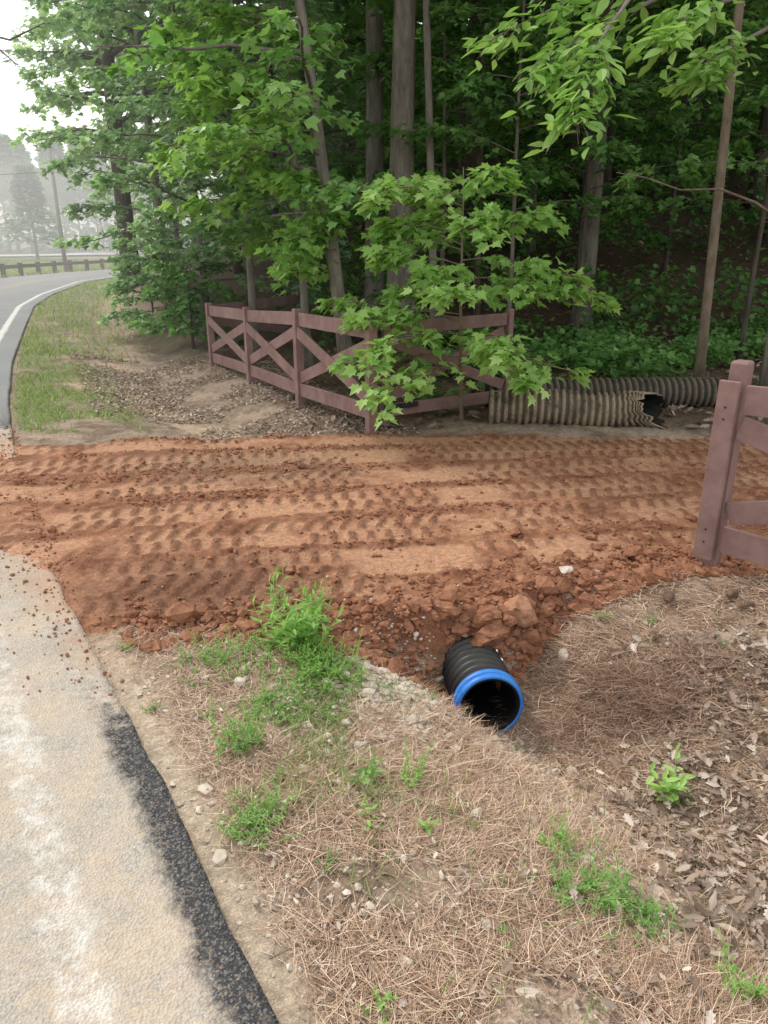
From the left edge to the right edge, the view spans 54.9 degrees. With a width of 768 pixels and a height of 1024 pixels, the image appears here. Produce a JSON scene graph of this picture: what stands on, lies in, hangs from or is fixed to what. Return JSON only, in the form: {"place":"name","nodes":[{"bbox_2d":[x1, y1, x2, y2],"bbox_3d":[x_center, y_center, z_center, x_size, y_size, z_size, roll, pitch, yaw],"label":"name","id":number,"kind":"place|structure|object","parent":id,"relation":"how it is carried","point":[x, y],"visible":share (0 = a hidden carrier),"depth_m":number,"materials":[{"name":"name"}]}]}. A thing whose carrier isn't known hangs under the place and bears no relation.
{"place":"outdoors","nodes":[
{"label":"outdoors","id":0,"kind":"place"},
{"bbox_2d":[0,245,143,255],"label":"side road","id":1,"kind":"structure","parent":0,"point":[99,252],"depth_m":90.34,"materials":[{"name":"asphalt"}]},
{"bbox_2d":[0,267,279,1023],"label":"road","id":2,"kind":"structure","parent":0,"point":[110,912],"depth_m":2.18,"materials":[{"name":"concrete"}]},
{"bbox_2d":[0,425,125,695],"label":"clay crumbs","id":3,"kind":"object","parent":2,"relation":"on","point":[68,611],"visible":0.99,"depth_m":4.07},
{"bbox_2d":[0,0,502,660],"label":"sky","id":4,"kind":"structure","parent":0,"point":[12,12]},
{"bbox_2d":[0,35,767,1023],"bbox_3d":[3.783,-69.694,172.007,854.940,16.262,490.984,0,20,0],"label":"ground","id":5,"kind":"structure","parent":0,"point":[106,575],"depth_m":4.80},
{"bbox_2d":[0,134,27,253],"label":"pine tree","id":6,"kind":"object","parent":5,"relation":"on","point":[6,158],"visible":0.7,"depth_m":97.28,"materials":[{"name":"grey plant"}]},
{"bbox_2d":[2,141,36,252],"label":"pine tree","id":7,"kind":"object","parent":5,"relation":"on","point":[21,155],"visible":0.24,"depth_m":101.95,"materials":[{"name":"grey plant"}]},
{"bbox_2d":[0,22,55,71],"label":"pine tree","id":8,"kind":"object","parent":5,"relation":"on","point":[15,37],"visible":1,"depth_m":11.20,"materials":[{"name":"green plant"}]},
{"bbox_2d":[0,163,64,260],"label":"pine tree","id":9,"kind":"object","parent":5,"relation":"on","point":[33,189],"visible":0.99,"depth_m":64.14,"materials":[{"name":"grey plant"}]},
{"bbox_2d":[33,144,62,251],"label":"pine tree","id":10,"kind":"object","parent":5,"relation":"on","point":[40,156],"visible":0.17,"depth_m":106.76,"materials":[{"name":"grey plant"}]},
{"bbox_2d":[43,147,67,271],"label":"utility pole","id":11,"kind":"object","parent":5,"relation":"on","point":[60,230],"visible":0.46,"depth_m":42.07,"materials":[{"name":"brown wood"}]},
{"bbox_2d":[41,174,70,209],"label":"pine tree","id":12,"kind":"object","parent":5,"relation":"on","point":[51,205],"visible":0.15,"depth_m":104.78,"materials":[{"name":"grey plant"}]},
{"bbox_2d":[39,141,81,252],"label":"pine tree","id":13,"kind":"object","parent":5,"relation":"on","point":[59,151],"visible":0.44,"depth_m":96.55,"materials":[{"name":"grey plant"}]},
{"bbox_2d":[0,257,142,277],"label":"rail fence","id":14,"kind":"object","parent":5,"relation":"on","point":[38,265],"visible":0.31,"depth_m":41.27,"materials":[{"name":"brown wood"}]},
{"bbox_2d":[58,166,90,251],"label":"pine tree","id":15,"kind":"object","parent":5,"relation":"on","point":[73,200],"visible":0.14,"depth_m":104.09,"materials":[{"name":"grey plant"}]},
{"bbox_2d":[62,141,103,251],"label":"pine tree","id":16,"kind":"object","parent":5,"relation":"on","point":[86,170],"visible":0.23,"depth_m":95.06,"materials":[{"name":"grey plant"}]},
{"bbox_2d":[88,158,114,251],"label":"pine tree","id":17,"kind":"object","parent":5,"relation":"on","point":[104,168],"visible":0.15,"depth_m":98.89,"materials":[{"name":"grey plant"}]},
{"bbox_2d":[6,0,203,293],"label":"roadside tree","id":18,"kind":"object","parent":5,"relation":"on","point":[47,96],"visible":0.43,"depth_m":17.73,"materials":[{"name":"green plant"}]},
{"bbox_2d":[0,157,221,251],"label":"tree line","id":19,"kind":"object","parent":5,"relation":"on","point":[72,233],"visible":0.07,"depth_m":122.22,"materials":[{"name":"plant"}]},
{"bbox_2d":[55,1,209,252],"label":"canopy tree","id":20,"kind":"object","parent":5,"relation":"on","point":[86,42],"visible":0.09,"depth_m":22.51,"materials":[{"name":"green plant"}]},
{"bbox_2d":[16,0,272,309],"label":"maple tree","id":21,"kind":"object","parent":5,"relation":"on","point":[62,166],"visible":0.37,"depth_m":14.69,"materials":[{"name":"green plant"}]},
{"bbox_2d":[64,1,226,251],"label":"roadside tree","id":22,"kind":"object","parent":5,"relation":"on","point":[101,195],"visible":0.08,"depth_m":25.11,"materials":[{"name":"green plant"}]},
{"bbox_2d":[51,0,241,253],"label":"canopy tree","id":23,"kind":"object","parent":5,"relation":"on","point":[75,46],"visible":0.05,"depth_m":25.82,"materials":[{"name":"green plant"}]},
{"bbox_2d":[96,250,201,335],"bbox_3d":[-4.538,-4.246,14.502,2.113,1.751,2.200,-16,25,-36],"label":"shrub","id":24,"kind":"object","parent":5,"relation":"on","point":[124,284],"visible":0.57,"depth_m":14.30,"materials":[{"name":"green plant"}]},
{"bbox_2d":[50,0,283,310],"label":"canopy tree","id":25,"kind":"object","parent":5,"relation":"on","point":[275,211],"visible":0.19,"depth_m":13.58,"materials":[{"name":"brown plant"}]},
{"bbox_2d":[133,40,216,242],"bbox_3d":[-8.190,-17.256,31.175,5.420,11.153,5.166,0,20,0],"label":"roadside tree","id":26,"kind":"object","parent":5,"relation":"on","point":[183,192],"visible":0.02,"depth_m":32.05,"materials":[{"name":"green plant"}]},
{"bbox_2d":[40,0,324,337],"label":"maple tree","id":27,"kind":"object","parent":5,"relation":"on","point":[104,181],"visible":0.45,"depth_m":12.25,"materials":[{"name":"green plant"}]},
{"bbox_2d":[124,259,245,348],"bbox_3d":[-3.392,-3.590,13.049,2.426,1.676,2.044,17,26,39],"label":"shrub","id":28,"kind":"object","parent":5,"relation":"on","point":[192,296],"visible":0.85,"depth_m":12.66,"materials":[{"name":"green plant"}]},
{"bbox_2d":[161,626,286,686],"bbox_3d":[-0.671,0.611,3.234,0.530,0.117,0.543,0,20,0],"label":"weed","id":29,"kind":"object","parent":5,"relation":"on","point":[217,653],"visible":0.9,"depth_m":3.20,"materials":[{"name":"green plant"}]},
{"bbox_2d":[86,0,363,352],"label":"maple tree","id":30,"kind":"object","parent":5,"relation":"on","point":[315,10],"visible":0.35,"depth_m":10.82,"materials":[{"name":"green plant"}]},
{"bbox_2d":[110,0,348,273],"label":"canopy tree","id":31,"kind":"object","parent":5,"relation":"on","point":[238,268],"visible":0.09,"depth_m":17.93,"materials":[{"name":"green plant"}]},
{"bbox_2d":[196,691,270,764],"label":"weed","id":32,"kind":"object","parent":5,"relation":"on","point":[232,733],"visible":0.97,"depth_m":2.65,"materials":[{"name":"green plant"}]},
{"bbox_2d":[131,0,352,369],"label":"maple tree","id":33,"kind":"object","parent":5,"relation":"on","point":[227,22],"visible":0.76,"depth_m":8.61,"materials":[{"name":"green plant"}]},
{"bbox_2d":[70,352,419,441],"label":"leaf litter","id":34,"kind":"object","parent":5,"relation":"on","point":[179,396],"visible":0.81,"depth_m":9.11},
{"bbox_2d":[95,0,397,385],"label":"leaning tree","id":35,"kind":"object","parent":5,"relation":"on","point":[304,54],"visible":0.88,"depth_m":7.51,"materials":[{"name":"green plant"}]},
{"bbox_2d":[213,776,304,852],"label":"weed","id":36,"kind":"object","parent":5,"relation":"on","point":[252,821],"visible":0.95,"depth_m":2.30,"materials":[{"name":"green plant"}]},
{"bbox_2d":[240,662,337,734],"bbox_3d":[-0.387,0.747,2.928,0.418,0.106,0.429,0,20,0],"label":"weed","id":37,"kind":"object","parent":5,"relation":"on","point":[294,700],"visible":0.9,"depth_m":2.92,"materials":[{"name":"green plant"}]},
{"bbox_2d":[205,291,377,434],"bbox_3d":[-1.547,-2.184,9.854,1.628,1.363,6.769,-4,21,-11],"label":"wooden fence","id":38,"kind":"object","parent":5,"relation":"on","point":[241,316],"visible":0.83,"depth_m":8.71,"materials":[{"name":"paint"}]},
{"bbox_2d":[247,561,342,660],"bbox_3d":[-0.397,0.457,3.319,0.443,0.339,0.466,0,20,0],"label":"weed","id":39,"kind":"object","parent":5,"relation":"on","point":[295,627],"visible":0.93,"depth_m":3.27,"materials":[{"name":"green plant"}]},
{"bbox_2d":[297,65,309,218],"bbox_3d":[-2.373,-14.304,17.376,7.476,14.417,7.548,-11,23,-27],"label":"canopy tree","id":40,"kind":"object","parent":5,"relation":"on","point":[303,124],"visible":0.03,"depth_m":18.67,"materials":[{"name":"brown plant"}]},
{"bbox_2d":[182,0,436,314],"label":"young tree","id":41,"kind":"object","parent":5,"relation":"on","point":[354,41],"visible":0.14,"depth_m":12.76,"materials":[{"name":"green plant"}]},
{"bbox_2d":[260,628,366,698],"bbox_3d":[-0.302,0.643,3.129,0.465,0.192,0.529,0,20,0],"label":"weed","id":42,"kind":"object","parent":5,"relation":"on","point":[323,658],"visible":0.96,"depth_m":3.11,"materials":[{"name":"green plant"}]},
{"bbox_2d":[329,592,343,605],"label":"clay clod","id":43,"kind":"object","parent":5,"relation":"on","point":[337,598],"visible":0.71,"depth_m":3.65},
{"bbox_2d":[349,748,382,792],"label":"weed","id":44,"kind":"object","parent":5,"relation":"on","point":[368,771],"visible":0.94,"depth_m":2.51,"materials":[{"name":"green plant"}]},
{"bbox_2d":[358,794,377,830],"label":"weed","id":45,"kind":"object","parent":5,"relation":"on","point":[369,823],"visible":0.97,"depth_m":2.34,"materials":[{"name":"green plant"}]},
{"bbox_2d":[362,0,384,340],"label":"canopy tree","id":46,"kind":"object","parent":5,"relation":"on","point":[374,106],"visible":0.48,"depth_m":11.50,"materials":[{"name":"brown plant"}]},
{"bbox_2d":[356,985,398,1023],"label":"weed","id":47,"kind":"object","parent":5,"relation":"on","point":[385,998],"visible":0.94,"depth_m":1.76,"materials":[{"name":"green plant"}]},
{"bbox_2d":[0,257,765,1023],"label":"grass","id":48,"kind":"structure","parent":5,"relation":"on","point":[42,313],"depth_m":7.84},
{"bbox_2d":[377,598,393,612],"bbox_3d":[0.006,0.448,3.511,0.080,0.063,0.093,-24,-18,8],"label":"clay clod","id":49,"kind":"object","parent":5,"relation":"on","point":[385,605],"visible":0.98,"depth_m":3.50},
{"bbox_2d":[13,432,767,629],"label":"tire tracks","id":50,"kind":"object","parent":5,"relation":"on","point":[359,514],"visible":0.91,"depth_m":5.19},
{"bbox_2d":[405,600,420,612],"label":"clay clod","id":51,"kind":"object","parent":5,"relation":"on","point":[413,606],"visible":1,"depth_m":3.50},
{"bbox_2d":[399,735,433,790],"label":"weed","id":52,"kind":"object","parent":5,"relation":"on","point":[418,773],"visible":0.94,"depth_m":2.55,"materials":[{"name":"green plant"}]},
{"bbox_2d":[413,817,438,835],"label":"weed","id":53,"kind":"object","parent":5,"relation":"on","point":[434,822],"visible":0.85,"depth_m":2.31,"materials":[{"name":"green plant"}]},
{"bbox_2d":[423,0,438,350],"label":"canopy tree","id":54,"kind":"object","parent":5,"relation":"on","point":[428,86],"visible":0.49,"depth_m":9.86,"materials":[{"name":"brown plant"}]},
{"bbox_2d":[95,602,767,1023],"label":"pine straw","id":55,"kind":"object","parent":5,"relation":"on","point":[427,996],"visible":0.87,"depth_m":2.24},
{"bbox_2d":[113,573,767,1023],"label":"leaf litter","id":56,"kind":"object","parent":5,"relation":"on","point":[537,973],"visible":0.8,"depth_m":2.16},
{"bbox_2d":[119,513,767,700],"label":"clay crumbs","id":57,"kind":"object","parent":5,"relation":"on","point":[178,613],"visible":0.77,"depth_m":3.63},
{"bbox_2d":[433,600,459,618],"bbox_3d":[0.303,0.469,3.580,0.145,0.088,0.096,9,22,23],"label":"clay clod","id":58,"kind":"object","parent":5,"relation":"on","point":[450,609],"visible":0.94,"depth_m":3.54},
{"bbox_2d":[314,0,580,317],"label":"young tree","id":59,"kind":"object","parent":5,"relation":"on","point":[440,62],"visible":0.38,"depth_m":11.28,"materials":[{"name":"green plant"}]},
{"bbox_2d":[382,308,513,419],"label":"wooden fence","id":60,"kind":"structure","parent":5,"relation":"on","point":[446,324],"depth_m":7.29,"materials":[{"name":"paint"}]},
{"bbox_2d":[440,584,457,602],"bbox_3d":[0.317,0.416,3.629,0.102,0.082,0.123,-13,56,5],"label":"clay clod","id":61,"kind":"object","parent":5,"relation":"on","point":[449,593],"visible":0.76,"depth_m":3.60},
{"bbox_2d":[135,575,766,1023],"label":"gravel","id":62,"kind":"structure","parent":5,"relation":"on","point":[219,855],"depth_m":2.89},
{"bbox_2d":[336,0,582,258],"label":"young tree","id":63,"kind":"object","parent":5,"relation":"on","point":[453,32],"visible":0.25,"depth_m":14.93,"materials":[{"name":"green plant"}]},
{"bbox_2d":[312,159,621,430],"bbox_3d":[0.722,-1.878,6.875,2.538,2.465,2.356,-5,21,-13],"label":"maple sapling","id":64,"kind":"object","parent":5,"relation":"on","point":[383,231],"visible":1,"depth_m":6.45,"materials":[{"name":"green plant"}]},
{"bbox_2d":[461,0,479,236],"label":"canopy tree","id":65,"kind":"object","parent":5,"relation":"on","point":[470,163],"visible":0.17,"depth_m":16.16,"materials":[{"name":"brown plant"}]},
{"bbox_2d":[317,0,640,314],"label":"canopy tree","id":66,"kind":"object","parent":5,"relation":"on","point":[476,310],"visible":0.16,"depth_m":12.87,"materials":[{"name":"beige plant"}]},
{"bbox_2d":[442,636,522,734],"bbox_3d":[0.369,0.637,4.048,0.316,0.401,1.618,-3,20,-7],"label":"culvert pipe","id":67,"kind":"object","parent":5,"relation":"on","point":[469,671],"visible":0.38,"depth_m":3.42,"materials":[{"name":"black plastic"}]},
{"bbox_2d":[450,622,469,634],"bbox_3d":[0.369,0.563,3.605,0.105,0.071,0.110,-2,20,-5],"label":"clay lump","id":68,"kind":"object","parent":67,"relation":"on","point":[457,628],"visible":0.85,"depth_m":3.57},
{"bbox_2d":[470,624,509,647],"bbox_3d":[0.508,0.603,3.571,0.183,0.120,0.125,-18,27,-40],"label":"clay lump","id":69,"kind":"object","parent":67,"relation":"on","point":[485,635],"visible":0.91,"depth_m":3.54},
{"bbox_2d":[475,611,493,629],"bbox_3d":[0.489,0.523,3.594,0.098,0.084,0.098,-4,-22,1],"label":"clay clod","id":70,"kind":"object","parent":5,"relation":"on","point":[482,618],"visible":0.82,"depth_m":3.56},
{"bbox_2d":[477,604,501,618],"bbox_3d":[0.511,0.490,3.593,0.127,0.064,0.097,2,20,5],"label":"clay clod","id":71,"kind":"object","parent":70,"relation":"on","point":[490,610],"visible":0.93,"depth_m":3.57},
{"bbox_2d":[207,0,767,273],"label":"distant woods","id":72,"kind":"object","parent":5,"relation":"on","point":[359,99],"visible":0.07,"depth_m":19.57,"materials":[{"name":"green plant"}]},
{"bbox_2d":[502,613,517,626],"bbox_3d":[0.615,0.513,3.595,0.089,0.058,0.107,14,36,-5],"label":"clay clod","id":73,"kind":"object","parent":5,"relation":"on","point":[508,620],"visible":0.73,"depth_m":3.56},
{"bbox_2d":[385,0,638,358],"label":"canopy tree","id":74,"kind":"object","parent":5,"relation":"on","point":[403,87],"visible":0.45,"depth_m":10.15,"materials":[{"name":"brown plant"}]},
{"bbox_2d":[418,0,615,339],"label":"canopy tree","id":75,"kind":"object","parent":5,"relation":"on","point":[592,238],"visible":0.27,"depth_m":12.22,"materials":[{"name":"grey plant"}]},
{"bbox_2d":[274,101,767,347],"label":"ground cover","id":76,"kind":"object","parent":5,"relation":"on","point":[635,309],"visible":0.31,"depth_m":13.30,"materials":[{"name":"green plant"}]},
{"bbox_2d":[388,0,664,333],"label":"young tree","id":77,"kind":"object","parent":5,"relation":"on","point":[448,14],"visible":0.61,"depth_m":10.02,"materials":[{"name":"green plant"}]},
{"bbox_2d":[517,637,539,654],"bbox_3d":[0.712,0.653,3.655,0.142,0.084,0.125,12,19,-4],"label":"clay lump","id":78,"kind":"object","parent":5,"relation":"on","point":[525,646],"visible":0.59,"depth_m":3.60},
{"bbox_2d":[520,627,541,646],"bbox_3d":[0.715,0.623,3.649,0.156,0.115,0.110,13,24,31],"label":"clay clod","id":79,"kind":"object","parent":5,"relation":"on","point":[531,636],"visible":0.59,"depth_m":3.60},
{"bbox_2d":[503,595,537,627],"bbox_3d":[0.667,0.486,3.637,0.208,0.155,0.148,20,42,-7],"label":"clay lump","id":80,"kind":"object","parent":79,"relation":"on","point":[520,607],"visible":0.8,"depth_m":3.58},
{"bbox_2d":[520,1,547,252],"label":"canopy tree","id":81,"kind":"object","parent":5,"relation":"on","point":[525,237],"visible":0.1,"depth_m":15.62,"materials":[{"name":"brown plant"}]},
{"bbox_2d":[301,172,767,433],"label":"leaf litter","id":82,"kind":"object","parent":5,"relation":"on","point":[472,412],"visible":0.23,"depth_m":12.68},
{"bbox_2d":[439,1,656,196],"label":"young tree","id":83,"kind":"object","parent":5,"relation":"on","point":[580,160],"visible":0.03,"depth_m":17.82,"materials":[{"name":"green plant"}]},
{"bbox_2d":[537,806,578,862],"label":"weed","id":84,"kind":"object","parent":5,"relation":"on","point":[560,835],"visible":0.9,"depth_m":2.33,"materials":[{"name":"green plant"}]},
{"bbox_2d":[563,4,584,181],"bbox_3d":[4.576,-15.071,16.924,7.849,14.066,7.545,0,20,0],"label":"canopy tree","id":85,"kind":"object","parent":5,"relation":"on","point":[570,145],"visible":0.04,"depth_m":18.79,"materials":[{"name":"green plant"}]},
{"bbox_2d":[488,388,667,428],"bbox_3d":[1.885,-1.002,7.215,1.719,0.394,0.390,2,20,6],"label":"old culvert pipe","id":86,"kind":"object","parent":5,"relation":"on","point":[612,409],"visible":0.88,"depth_m":7.09,"materials":[{"name":"metal"}]},
{"bbox_2d":[410,307,767,398],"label":"ground cover","id":87,"kind":"object","parent":5,"relation":"on","point":[614,347],"visible":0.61,"depth_m":10.32,"materials":[{"name":"green plant"}]},
{"bbox_2d":[467,0,714,308],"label":"young tree","id":88,"kind":"object","parent":5,"relation":"on","point":[654,238],"visible":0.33,"depth_m":13.02,"materials":[{"name":"green plant"}]},
{"bbox_2d":[427,564,767,820],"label":"pine straw","id":89,"kind":"object","parent":5,"relation":"on","point":[730,581],"visible":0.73,"depth_m":3.27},
{"bbox_2d":[548,827,646,940],"bbox_3d":[0.601,1.086,2.127,0.282,0.181,0.397,0,20,0],"label":"weed","id":90,"kind":"object","parent":5,"relation":"on","point":[585,888],"visible":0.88,"depth_m":2.13,"materials":[{"name":"green plant"}]},
{"bbox_2d":[485,377,720,407],"bbox_3d":[2.351,-1.277,7.961,2.500,0.340,0.340,-1,20,-2],"label":"old culvert pipe","id":91,"kind":"object","parent":5,"relation":"on","point":[693,391],"visible":0.39,"depth_m":7.84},
{"bbox_2d":[461,0,756,344],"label":"young tree","id":92,"kind":"object","parent":5,"relation":"on","point":[614,148],"visible":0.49,"depth_m":10.47,"materials":[{"name":"green plant"}]},
{"bbox_2d":[602,57,618,198],"bbox_3d":[5.162,-13.242,15.686,7.120,12.719,7.188,-9,22,-23],"label":"canopy tree","id":93,"kind":"object","parent":5,"relation":"on","point":[607,174],"visible":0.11,"depth_m":16.97,"materials":[{"name":"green plant"}]},
{"bbox_2d":[462,0,767,158],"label":"hickory tree","id":94,"kind":"object","parent":5,"relation":"on","point":[665,33],"visible":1,"depth_m":4.92,"materials":[{"name":"green plant"}]},
{"bbox_2d":[484,615,767,781],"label":"pine straw","id":95,"kind":"object","parent":5,"relation":"on","point":[656,698],"visible":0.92,"depth_m":3.25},
{"bbox_2d":[499,617,767,1023],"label":"leaf litter","id":96,"kind":"object","parent":5,"relation":"on","point":[759,922],"visible":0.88,"depth_m":2.60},
{"bbox_2d":[623,545,643,558],"bbox_3d":[1.401,0.238,4.174,0.120,0.089,0.101,-15,25,-35],"label":"clay clod","id":97,"kind":"object","parent":5,"relation":"on","point":[632,551],"visible":0.73,"depth_m":4.15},
{"bbox_2d":[600,866,690,946],"bbox_3d":[0.710,1.142,2.115,0.251,0.120,0.239,-15,25,-35],"label":"weed","id":98,"kind":"object","parent":5,"relation":"on","point":[645,913],"visible":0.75,"depth_m":2.11,"materials":[{"name":"green plant"}]},
{"bbox_2d":[532,0,767,276],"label":"young tree","id":99,"kind":"object","parent":5,"relation":"on","point":[762,144],"visible":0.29,"depth_m":14.05,"materials":[{"name":"green plant"}]},
{"bbox_2d":[644,742,697,807],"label":"tree seedling","id":100,"kind":"object","parent":5,"relation":"on","point":[666,785],"visible":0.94,"depth_m":2.80,"materials":[{"name":"green plant"}]},
{"bbox_2d":[598,0,767,359],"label":"young tree","id":101,"kind":"object","parent":5,"relation":"on","point":[707,148],"visible":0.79,"depth_m":9.77,"materials":[{"name":"green plant"}]},
{"bbox_2d":[616,172,767,386],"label":"branch","id":102,"kind":"object","parent":5,"relation":"on","point":[763,379],"visible":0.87,"depth_m":7.51,"materials":[{"name":"brown plant"}]},
{"bbox_2d":[683,1,711,159],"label":"canopy tree","id":103,"kind":"object","parent":5,"relation":"on","point":[698,95],"visible":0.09,"depth_m":18.52,"materials":[{"name":"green plant"}]},
{"bbox_2d":[642,6,767,243],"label":"young tree","id":104,"kind":"object","parent":5,"relation":"on","point":[747,113],"visible":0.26,"depth_m":15.19,"materials":[{"name":"green plant"}]},
{"bbox_2d":[693,0,744,377],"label":"canopy tree","id":105,"kind":"object","parent":5,"relation":"on","point":[701,352],"visible":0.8,"depth_m":7.97,"materials":[{"name":"beige plant"}]},
{"bbox_2d":[692,359,767,566],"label":"wooden fence","id":106,"kind":"object","parent":5,"relation":"on","point":[740,397],"visible":0.91,"depth_m":3.76,"materials":[{"name":"paint"}]},
{"bbox_2d":[714,923,767,1007],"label":"weed","id":107,"kind":"object","parent":5,"relation":"on","point":[760,989],"visible":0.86,"depth_m":1.88,"materials":[{"name":"green plant"}]},
{"bbox_2d":[737,599,755,610],"bbox_3d":[1.762,0.455,3.596,0.087,0.067,0.066,-2,20,-5],"label":"pine cone","id":108,"kind":"object","parent":5,"relation":"on","point":[744,605],"visible":0.97,"depth_m":3.58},
{"bbox_2d":[745,78,767,209],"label":"canopy tree","id":109,"kind":"object","parent":5,"relation":"on","point":[763,123],"visible":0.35,"depth_m":16.29,"materials":[{"name":"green plant"}]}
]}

